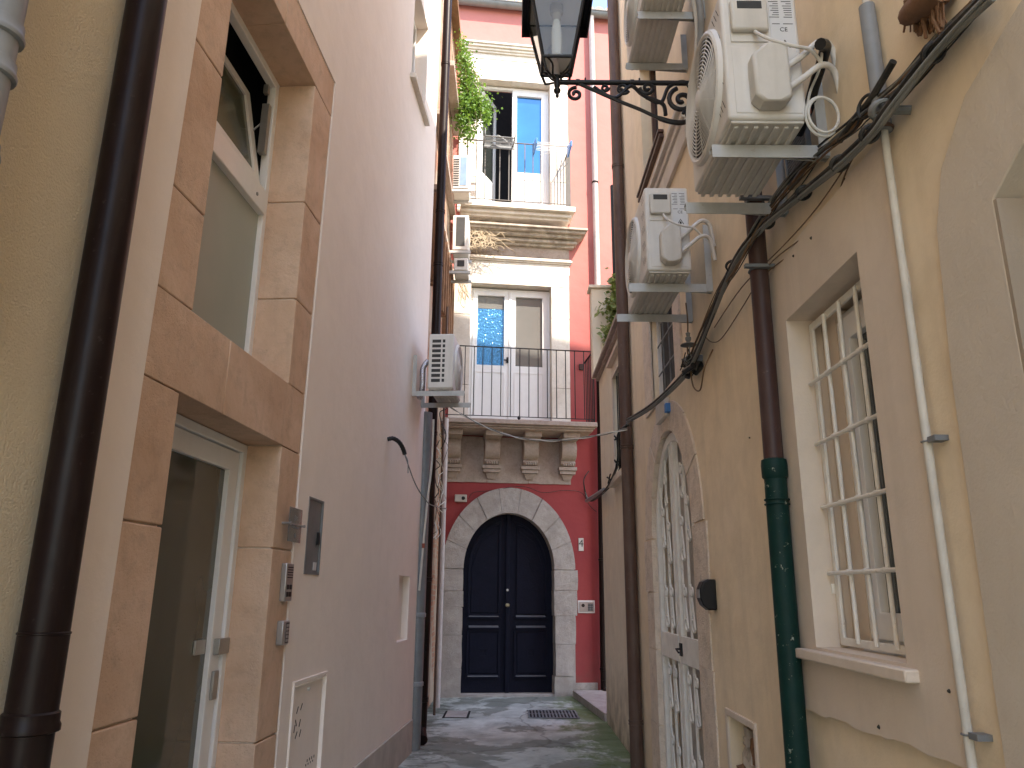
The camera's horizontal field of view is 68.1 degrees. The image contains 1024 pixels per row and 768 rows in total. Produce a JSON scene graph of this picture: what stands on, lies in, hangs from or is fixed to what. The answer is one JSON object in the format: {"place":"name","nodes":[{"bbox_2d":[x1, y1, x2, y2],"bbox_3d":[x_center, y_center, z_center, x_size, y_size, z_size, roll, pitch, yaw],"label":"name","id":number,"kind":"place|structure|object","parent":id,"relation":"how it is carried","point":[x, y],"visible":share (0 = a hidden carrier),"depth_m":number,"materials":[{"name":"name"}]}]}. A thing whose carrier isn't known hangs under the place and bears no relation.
{"place":"outdoors","nodes":[
{"label":"outdoors","id":0,"kind":"place"},
{"bbox_2d":[397,697,629,767],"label":"ground","id":1,"kind":"structure","parent":0,"point":[498,732],"depth_m":8.55,"materials":[{"name":"concrete"}]},
{"bbox_2d":[0,0,125,713],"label":"ochre house","id":2,"kind":"structure","parent":1,"relation":"on","point":[51,135],"depth_m":2.32,"materials":[{"name":"beige paint"}]},
{"bbox_2d":[0,0,28,163],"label":"grey drainpipe","id":3,"kind":"object","parent":2,"relation":"attached to","point":[12,29],"visible":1,"depth_m":2.01,"materials":[{"name":"plastic"}]},
{"bbox_2d":[0,0,167,767],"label":"brown downpipe","id":4,"kind":"object","parent":2,"relation":"attached to","point":[30,722],"visible":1,"depth_m":2.35,"materials":[{"name":"metal"}]},
{"bbox_2d":[50,0,440,767],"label":"pink building","id":5,"kind":"structure","parent":1,"relation":"on","point":[272,328],"depth_m":4.41,"materials":[{"name":"paint"}]},
{"bbox_2d":[131,413,247,767],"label":"door","id":6,"kind":"structure","parent":5,"relation":"in","point":[178,718],"depth_m":3.76,"materials":[{"name":"white paint"}]},
{"bbox_2d":[191,2,279,355],"bbox_3d":[-1.622,-1.142,4.163,0.173,2.055,1.215,0,-15,0],"label":"window","id":7,"kind":"structure","parent":5,"relation":"in","point":[231,249],"depth_m":4.37,"materials":[{"name":"white glass"}]},
{"bbox_2d":[276,620,289,645],"bbox_3d":[-1.288,1.399,4.262,0.043,0.130,0.100,-1,-15,4],"label":"entry keypad","id":8,"kind":"object","parent":5,"relation":"attached to","point":[282,635],"visible":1,"depth_m":4.23,"materials":[{"name":"metal"}]},
{"bbox_2d":[279,563,293,600],"bbox_3d":[-1.288,1.135,4.337,0.038,0.210,0.115,-1,-15,4],"label":"door intercom","id":9,"kind":"object","parent":5,"relation":"attached to","point":[286,583],"depth_m":4.30,"materials":[{"name":"metal"}]},
{"bbox_2d":[282,507,304,542],"bbox_3d":[-1.276,0.826,4.429,0.056,0.195,0.248,-1,-15,4],"label":"acrylic sign","id":10,"kind":"object","parent":5,"relation":"attached to","point":[295,526],"visible":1,"depth_m":4.42,"materials":[{"name":"white"}]},
{"bbox_2d":[286,671,327,767],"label":"gas hatch","id":11,"kind":"object","parent":5,"relation":"attached to","point":[306,727],"visible":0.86,"depth_m":4.74,"materials":[{"name":"metal"}]},
{"bbox_2d":[289,678,322,767],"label":"hatch door","id":12,"kind":"structure","parent":11,"relation":"in","point":[305,746],"depth_m":4.72,"materials":[{"name":"beige metal"}]},
{"bbox_2d":[303,496,323,574],"bbox_3d":[-1.279,0.977,4.861,0.042,0.476,0.296,-1,-15,4],"label":"meter door","id":13,"kind":"structure","parent":5,"relation":"attached to","point":[313,538],"depth_m":4.87,"materials":[{"name":"grey metal"}]},
{"bbox_2d":[305,499,321,572],"bbox_3d":[-1.288,0.977,4.861,0.024,0.460,0.280,-1,-15,4],"label":"door panel","id":14,"kind":"structure","parent":13,"relation":"in","point":[312,552],"depth_m":4.86,"materials":[{"name":"grey metal"}]},
{"bbox_2d":[411,20,416,71],"bbox_3d":[-1.228,-3.848,8.767,0.060,1.270,0.800,-1,-15,4],"label":"window","id":15,"kind":"structure","parent":5,"relation":"in","point":[415,29],"depth_m":9.19,"materials":[{"name":"white paint"}]},
{"bbox_2d":[387,436,446,508],"bbox_3d":[-0.879,0.972,7.855,0.170,0.468,2.141,-2,-16,10],"label":"conduit stub","id":16,"kind":"object","parent":5,"relation":"attached to","point":[399,443],"visible":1,"depth_m":6.97,"materials":[{"name":"black plastic"}]},
{"bbox_2d":[412,411,432,750],"bbox_3d":[-1.017,2.122,8.354,0.167,3.700,0.167,0,-15,0],"label":"grey waste pipe","id":17,"kind":"object","parent":5,"relation":"attached to","point":[418,682],"visible":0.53,"depth_m":8.23,"materials":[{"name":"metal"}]},
{"bbox_2d":[418,419,434,590],"bbox_3d":[-0.951,1.319,8.450,0.111,1.901,0.043,4,-16,-13],"label":"white cable run","id":18,"kind":"object","parent":17,"relation":"attached to","point":[425,521],"visible":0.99,"depth_m":8.42,"materials":[{"name":"white plastic"}]},
{"bbox_2d":[420,0,451,744],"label":"corner downpipe","id":19,"kind":"object","parent":5,"relation":"attached to","point":[440,206],"visible":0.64,"depth_m":9.62,"materials":[{"name":"brown metal"}]},
{"bbox_2d":[451,408,627,441],"bbox_3d":[0.066,0.297,8.216,2.865,0.846,0.021,-14,-21,42],"label":"crossing cable","id":20,"kind":"object","parent":19,"relation":"attached to","point":[476,422],"visible":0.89,"depth_m":7.88,"materials":[{"name":"grey rubber"}]},
{"bbox_2d":[412,355,470,407],"bbox_3d":[-0.765,-0.019,8.375,0.560,0.455,0.578,-1,-15,4],"label":"wall bracket","id":21,"kind":"object","parent":5,"relation":"attached to","point":[436,393],"depth_m":8.12,"materials":[{"name":"white metal"}]},
{"bbox_2d":[428,334,462,402],"bbox_3d":[-0.721,-0.159,8.406,0.306,0.629,0.622,-1,-15,4],"label":"air conditioner","id":22,"kind":"object","parent":21,"relation":"on","point":[445,370],"visible":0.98,"depth_m":8.14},
{"bbox_2d":[417,359,428,399],"bbox_3d":[-0.954,-0.047,8.184,0.110,0.439,0.149,5,-16,-18],"label":"foil hose","id":23,"kind":"object","parent":22,"relation":"attached to","point":[425,364],"visible":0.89,"depth_m":8.13,"materials":[{"name":"silver metal"}]},
{"bbox_2d":[425,0,461,706],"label":"old house","id":24,"kind":"structure","parent":1,"relation":"on","point":[448,289],"depth_m":12.02,"materials":[{"name":"paint"}]},
{"bbox_2d":[433,306,448,714],"bbox_3d":[-1.019,0.715,10.791,0.212,7.500,2.088,0,-15,0],"label":"conduit group","id":25,"kind":"object","parent":24,"relation":"attached to","point":[440,574],"visible":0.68,"depth_m":10.93,"materials":[{"name":"brown paint"}]},
{"bbox_2d":[449,258,471,283],"bbox_3d":[-0.913,-1.901,12.800,0.443,0.266,0.506,0,-15,0],"label":"air conditioner","id":26,"kind":"object","parent":24,"relation":"attached to","point":[461,272],"visible":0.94,"depth_m":12.58,"materials":[{"name":"grey paint"}]},
{"bbox_2d":[450,215,471,263],"bbox_3d":[-0.911,-2.460,12.953,0.438,0.686,0.506,0,-15,0],"label":"air conditioner","id":27,"kind":"object","parent":24,"relation":"attached to","point":[461,238],"visible":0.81,"depth_m":12.72,"materials":[{"name":"grey paint"}]},
{"bbox_2d":[452,155,471,203],"bbox_3d":[-0.910,-3.563,13.254,0.422,0.687,0.508,0,-15,0],"label":"air conditioner","id":28,"kind":"object","parent":24,"relation":"attached to","point":[461,185],"visible":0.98,"depth_m":13.04,"materials":[{"name":"grey paint"}]},
{"bbox_2d":[442,711,470,717],"bbox_3d":[-0.740,4.424,10.154,0.346,0.011,0.599,0,-15,0],"label":"manhole cover","id":29,"kind":"object","parent":1,"relation":"on","point":[456,714],"visible":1,"depth_m":10.09,"materials":[{"name":"grey metal"}]},
{"bbox_2d":[440,0,612,697],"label":"red house","id":30,"kind":"structure","parent":1,"relation":"on","point":[521,574],"depth_m":13.34,"materials":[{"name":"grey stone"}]},
{"bbox_2d":[455,494,466,501],"bbox_3d":[-0.852,1.900,12.603,0.200,0.120,0.075,2,-15,-7],"label":"junction box","id":31,"kind":"object","parent":30,"relation":"attached to","point":[460,498],"visible":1,"depth_m":12.58,"materials":[{"name":"white plastic"}]},
{"bbox_2d":[450,217,516,304],"bbox_3d":[-0.526,-2.221,13.625,1.259,1.733,0.296,2,-15,-7],"label":"dry vine","id":32,"kind":"object","parent":30,"relation":"attached to","point":[483,236],"visible":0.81,"depth_m":13.61,"materials":[{"name":"beige plant"}]},
{"bbox_2d":[461,514,552,692],"bbox_3d":[-0.074,3.577,12.462,1.530,2.875,0.143,2,-15,-7],"label":"door","id":33,"kind":"structure","parent":30,"relation":"in","point":[507,618],"depth_m":12.44,"materials":[{"name":"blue wood"}]},
{"bbox_2d":[468,288,549,420],"bbox_3d":[-0.042,-0.470,13.555,1.460,2.600,0.130,2,-15,-7],"label":"window","id":34,"kind":"structure","parent":30,"relation":"in","point":[498,317],"depth_m":13.59,"materials":[{"name":"white paint"}]},
{"bbox_2d":[476,86,548,204],"bbox_3d":[0.013,-4.430,14.865,1.399,2.850,0.616,0,-15,0],"label":"window","id":35,"kind":"structure","parent":30,"relation":"in","point":[529,107],"depth_m":14.78,"materials":[{"name":"white paint"}]},
{"bbox_2d":[463,138,570,206],"bbox_3d":[0.060,-3.798,14.066,2.000,1.250,0.474,2,-15,-7],"label":"grey balcony railing","id":36,"kind":"object","parent":30,"relation":"on","point":[568,181],"visible":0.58,"depth_m":13.90,"materials":[{"name":"metal"}]},
{"bbox_2d":[450,28,502,148],"bbox_3d":[-0.672,-5.373,13.756,1.035,2.345,1.048,0,-15,0],"label":"hanging plant","id":37,"kind":"object","parent":36,"relation":"hanging from","point":[473,109],"visible":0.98,"depth_m":13.63,"materials":[{"name":"green plant"}]},
{"bbox_2d":[482,128,515,149],"bbox_3d":[-0.226,-4.483,13.799,0.603,0.287,0.414,2,-15,-7],"label":"grey drying rack","id":38,"kind":"object","parent":36,"relation":"hanging from","point":[508,146],"visible":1,"depth_m":13.83,"materials":[{"name":"metal"}]},
{"bbox_2d":[533,138,571,175],"bbox_3d":[0.741,-4.186,13.855,0.669,0.716,0.349,2,-15,-7],"label":"white drying rack","id":39,"kind":"object","parent":36,"relation":"hanging from","point":[568,147],"visible":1,"depth_m":13.90,"materials":[{"name":"paint"}]},
{"bbox_2d":[445,345,594,421],"bbox_3d":[0.100,0.075,12.855,2.523,1.240,0.714,3,-15,-8],"label":"black balcony railing","id":40,"kind":"object","parent":30,"relation":"on","point":[593,395],"visible":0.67,"depth_m":12.62,"materials":[{"name":"metal"}]},
{"bbox_2d":[469,486,594,510],"bbox_3d":[0.354,1.926,12.738,2.180,0.408,0.034,2,-15,-7],"label":"facade wire","id":41,"kind":"object","parent":30,"relation":"attached to","point":[538,491],"visible":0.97,"depth_m":12.77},
{"bbox_2d":[578,538,583,550],"bbox_3d":[1.156,2.687,12.681,0.085,0.210,0.013,2,-15,-7],"label":"house number","id":42,"kind":"object","parent":30,"relation":"attached to","point":[581,543],"visible":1,"depth_m":12.68,"materials":[{"name":"white ceramic"}]},
{"bbox_2d":[578,600,594,612],"bbox_3d":[1.221,3.649,12.413,0.280,0.200,0.041,2,-15,-7],"label":"wall intercom","id":43,"kind":"object","parent":30,"relation":"attached to","point":[586,606],"depth_m":12.40,"materials":[{"name":"white paint"}]},
{"bbox_2d":[589,15,605,690],"bbox_3d":[1.537,-1.279,13.685,0.176,12.895,0.212,0,-15,0],"label":"facade downpipe","id":44,"kind":"object","parent":30,"relation":"attached to","point":[596,282],"visible":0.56,"depth_m":13.91,"materials":[{"name":"metal"}]},
{"bbox_2d":[527,710,578,718],"bbox_3d":[0.548,4.451,10.221,0.682,0.012,0.678,0,-15,0],"label":"drain grate","id":45,"kind":"object","parent":1,"relation":"on","point":[571,714],"visible":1,"depth_m":10.20,"materials":[{"name":"grey metal"}]},
{"bbox_2d":[573,690,606,721],"bbox_3d":[1.963,4.634,10.970,1.999,0.120,2.599,0,-15,0],"label":"stone step","id":46,"kind":"object","parent":1,"relation":"on","point":[594,702],"visible":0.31,"depth_m":10.96,"materials":[{"name":"grey stone"}]},
{"bbox_2d":[587,285,629,752],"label":"terrace house","id":47,"kind":"structure","parent":1,"relation":"on","point":[604,365],"depth_m":9.26,"materials":[{"name":"paint"}]},
{"bbox_2d":[594,267,616,345],"bbox_3d":[1.570,-0.991,10.957,0.798,1.458,0.493,0,-15,0],"label":"ivy","id":48,"kind":"object","parent":47,"relation":"attached to","point":[611,307],"visible":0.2,"depth_m":10.96,"materials":[{"name":"green plant"}]},
{"bbox_2d":[583,423,628,502],"bbox_3d":[1.189,1.091,10.041,0.111,0.791,5.955,0,-15,2],"label":"sagging service cable","id":49,"kind":"object","parent":47,"relation":"attached to","point":[596,495],"visible":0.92,"depth_m":8.63,"materials":[{"name":"grey plastic"}]},
{"bbox_2d":[610,185,614,278],"bbox_3d":[1.704,-2.615,11.398,0.435,2.327,0.070,0,-15,0],"label":"pergola post","id":50,"kind":"object","parent":47,"relation":"on","point":[612,228],"visible":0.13,"depth_m":11.29,"materials":[{"name":"metal"}]},
{"bbox_2d":[617,0,1023,767],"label":"ochre building","id":51,"kind":"structure","parent":1,"relation":"on","point":[957,142],"depth_m":2.73,"materials":[{"name":"paint"}]},
{"bbox_2d":[522,0,688,125],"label":"wall lantern","id":52,"kind":"object","parent":51,"relation":"attached to","point":[554,31],"depth_m":5.08,"materials":[{"name":"black metal"}]},
{"bbox_2d":[607,0,643,767],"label":"brown corner pipe","id":53,"kind":"object","parent":51,"relation":"attached to","point":[635,720],"visible":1,"depth_m":7.71,"materials":[{"name":"metal"}]},
{"bbox_2d":[649,71,657,141],"bbox_3d":[1.386,-2.606,7.014,0.050,1.250,0.750,0,-15,0],"label":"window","id":54,"kind":"structure","parent":51,"relation":"in","point":[652,74],"depth_m":7.35,"materials":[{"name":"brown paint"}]},
{"bbox_2d":[616,225,712,322],"bbox_3d":[0.986,-0.714,5.027,0.520,0.455,0.588,0,-15,0],"label":"wall bracket","id":55,"kind":"object","parent":51,"relation":"attached to","point":[688,288],"depth_m":4.75,"materials":[{"name":"grey metal"}]},
{"bbox_2d":[625,188,716,313],"bbox_3d":[1.015,-0.853,4.962,0.468,0.579,0.842,0,-15,0],"label":"air conditioner","id":56,"kind":"object","parent":55,"relation":"on","point":[659,244],"visible":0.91,"depth_m":4.65,"materials":[{"name":"metal"}]},
{"bbox_2d":[625,0,705,72],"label":"wall bracket","id":57,"kind":"object","parent":51,"relation":"attached to","point":[682,67],"depth_m":5.42,"materials":[{"name":"grey metal"}]},
{"bbox_2d":[624,0,684,70],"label":"air conditioner","id":58,"kind":"object","parent":57,"relation":"on","point":[648,40],"visible":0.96,"depth_m":5.19,"materials":[{"name":"white metal"}]},
{"bbox_2d":[691,0,704,53],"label":"refrigerant hose","id":59,"kind":"object","parent":58,"relation":"attached to","point":[698,14],"visible":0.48,"depth_m":4.82,"materials":[{"name":"grey plastic"}]},
{"bbox_2d":[664,403,670,412],"bbox_3d":[1.214,0.186,5.892,0.050,0.070,0.060,0,-15,0],"label":"blue cable box","id":60,"kind":"object","parent":51,"relation":"attached to","point":[667,408],"visible":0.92,"depth_m":5.87,"materials":[{"name":"plastic"}]},
{"bbox_2d":[656,432,702,767],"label":"white iron gate","id":61,"kind":"structure","parent":51,"relation":"attached to","point":[680,647],"depth_m":5.82,"materials":[{"name":"white metal"}]},
{"bbox_2d":[670,445,704,767],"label":"inner door","id":62,"kind":"structure","parent":51,"relation":"in","point":[701,745],"depth_m":5.87,"materials":[{"name":"grey paint"}]},
{"bbox_2d":[680,332,696,347],"bbox_3d":[1.173,-0.300,5.041,0.110,0.100,0.110,0,-15,0],"label":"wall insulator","id":63,"kind":"object","parent":51,"relation":"attached to","point":[687,343],"depth_m":5.03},
{"bbox_2d":[680,303,712,391],"bbox_3d":[1.177,-0.259,4.892,0.158,0.676,0.605,0,-15,0],"label":"cable junction","id":64,"kind":"object","parent":51,"relation":"attached to","point":[694,368],"visible":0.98,"depth_m":4.93,"materials":[{"name":"black plastic"}]},
{"bbox_2d":[696,579,716,609],"bbox_3d":[1.178,1.278,4.598,0.103,0.180,0.100,0,-15,0],"label":"black wall lamp","id":65,"kind":"object","parent":51,"relation":"attached to","point":[706,596],"visible":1,"depth_m":4.55,"materials":[{"name":"plastic"}]},
{"bbox_2d":[736,727,754,767],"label":"crumpled packaging","id":66,"kind":"object","parent":51,"relation":"in","point":[748,753],"visible":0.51,"depth_m":4.11,"materials":[{"name":"plastic"}]},
{"bbox_2d":[684,76,829,216],"bbox_3d":[1.018,-1.002,3.260,0.460,0.370,0.508,0,-15,0],"label":"wall bracket","id":67,"kind":"object","parent":51,"relation":"attached to","point":[795,152],"depth_m":3.01,"materials":[{"name":"grey metal"}]},
{"bbox_2d":[686,0,837,196],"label":"air conditioner","id":68,"kind":"object","parent":67,"relation":"on","point":[747,78],"visible":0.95,"depth_m":2.95,"materials":[{"name":"metal"}]},
{"bbox_2d":[797,38,831,136],"bbox_3d":[1.193,-1.172,2.995,0.078,0.188,0.410,-1,-15,7],"label":"wrapped pipe bundle","id":69,"kind":"object","parent":68,"relation":"attached to","point":[823,45],"visible":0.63,"depth_m":2.96,"materials":[{"name":"black plastic"}]},
{"bbox_2d":[804,52,839,137],"bbox_3d":[1.190,-1.098,2.925,0.122,0.396,0.180,-7,-17,24],"label":"coiled white hose","id":70,"kind":"object","parent":68,"relation":"attached to","point":[807,111],"visible":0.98,"depth_m":2.85,"materials":[{"name":"white plastic"}]},
{"bbox_2d":[739,191,809,767],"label":"two tone downpipe","id":71,"kind":"object","parent":51,"relation":"attached to","point":[774,468],"visible":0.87,"depth_m":3.27,"materials":[{"name":"green metal"}]},
{"bbox_2d":[785,127,810,189],"bbox_3d":[1.238,-1.004,3.284,0.020,0.230,0.240,0,-15,0],"label":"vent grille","id":72,"kind":"object","parent":51,"relation":"attached to","point":[804,139],"visible":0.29,"depth_m":3.28,"materials":[{"name":"metal"}]},
{"bbox_2d":[626,0,995,423],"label":"grey cable bundle","id":73,"kind":"object","parent":51,"relation":"attached to","point":[932,51],"visible":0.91,"depth_m":2.44,"materials":[{"name":"grey rubber"}]},
{"bbox_2d":[691,0,972,363],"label":"brown cable strands","id":74,"kind":"object","parent":51,"relation":"attached to","point":[852,124],"visible":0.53,"depth_m":2.89},
{"bbox_2d":[898,0,949,38],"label":"frayed lagging","id":75,"kind":"object","parent":74,"relation":"hanging from","point":[916,14],"visible":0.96,"depth_m":2.19,"materials":[{"name":"beige fabric"}]},
{"bbox_2d":[808,280,905,654],"bbox_3d":[1.303,0.301,2.862,0.048,1.340,0.725,0,-15,0],"label":"window grille","id":76,"kind":"object","parent":51,"relation":"attached to","point":[875,644],"depth_m":2.90,"materials":[{"name":"beige metal"}]},
{"bbox_2d":[821,299,905,656],"bbox_3d":[1.433,0.298,2.845,0.190,1.380,0.700,0,-15,0],"label":"window","id":77,"kind":"structure","parent":51,"relation":"in","point":[879,583],"depth_m":2.96,"materials":[{"name":"white paint"}]},
{"bbox_2d":[859,0,992,767],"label":"white wall pipe","id":78,"kind":"object","parent":51,"relation":"attached to","point":[871,41],"depth_m":2.23,"materials":[{"name":"grey plastic"}]},
{"bbox_2d":[515,0,606,9],"label":"sky","id":79,"kind":"structure","parent":0,"point":[596,3],"materials":[{"name":"white"}]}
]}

